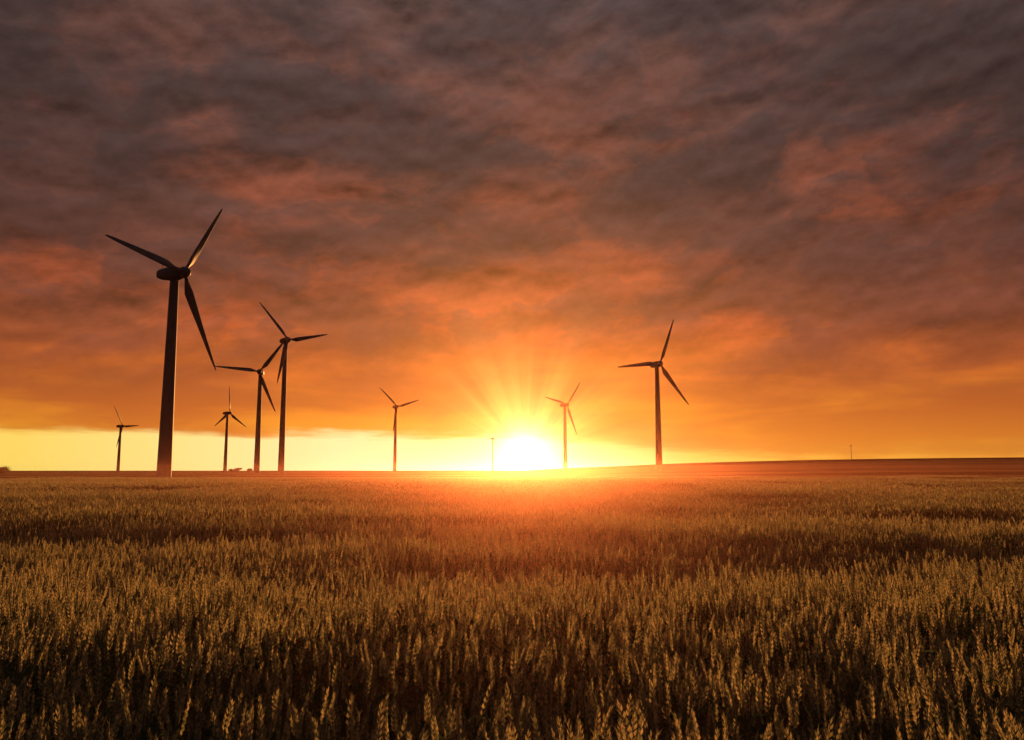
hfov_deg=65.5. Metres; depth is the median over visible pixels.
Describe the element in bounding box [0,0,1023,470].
sky
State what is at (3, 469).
bush
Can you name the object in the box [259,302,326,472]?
wind turbine
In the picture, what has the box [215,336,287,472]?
wind turbine
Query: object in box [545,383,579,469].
wind turbine
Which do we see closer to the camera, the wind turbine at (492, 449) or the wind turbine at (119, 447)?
the wind turbine at (119, 447)
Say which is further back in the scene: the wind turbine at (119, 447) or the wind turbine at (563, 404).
the wind turbine at (119, 447)
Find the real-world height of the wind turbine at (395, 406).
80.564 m
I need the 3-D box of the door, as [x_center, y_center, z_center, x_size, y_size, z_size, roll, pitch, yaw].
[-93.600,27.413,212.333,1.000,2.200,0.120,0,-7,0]
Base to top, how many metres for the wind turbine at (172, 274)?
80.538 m
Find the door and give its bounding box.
[159,469,162,476]
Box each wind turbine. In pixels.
[105,208,222,477]
[114,406,138,470]
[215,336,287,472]
[215,386,245,470]
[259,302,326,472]
[380,388,417,470]
[490,430,494,470]
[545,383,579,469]
[619,319,688,470]
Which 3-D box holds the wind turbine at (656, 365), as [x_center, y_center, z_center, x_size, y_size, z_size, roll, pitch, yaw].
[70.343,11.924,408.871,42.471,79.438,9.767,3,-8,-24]
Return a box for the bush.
[0,466,10,473]
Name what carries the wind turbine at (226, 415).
on the ground
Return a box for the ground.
[0,457,1023,739]
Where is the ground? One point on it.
(1006, 467)

